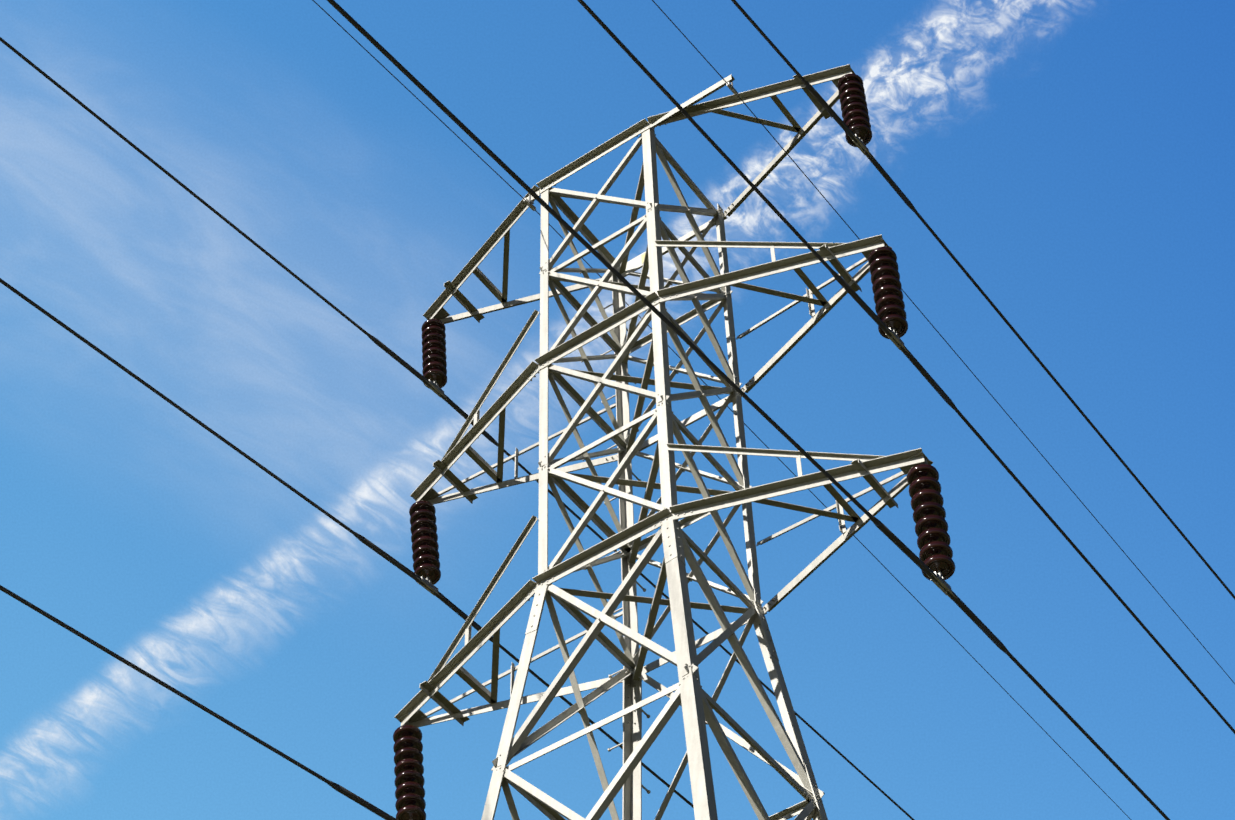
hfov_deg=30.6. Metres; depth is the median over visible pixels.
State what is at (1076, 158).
sky
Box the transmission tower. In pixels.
[394,64,932,819]
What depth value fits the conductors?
19.98 m
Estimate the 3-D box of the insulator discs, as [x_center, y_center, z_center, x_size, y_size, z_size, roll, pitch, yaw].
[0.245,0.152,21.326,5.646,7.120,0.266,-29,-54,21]
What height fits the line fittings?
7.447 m
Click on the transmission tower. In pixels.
(694, 700)
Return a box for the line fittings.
[404,80,956,819]
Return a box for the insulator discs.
[393,73,954,819]
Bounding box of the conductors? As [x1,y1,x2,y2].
[0,0,1234,819]
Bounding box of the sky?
[0,0,1234,819]

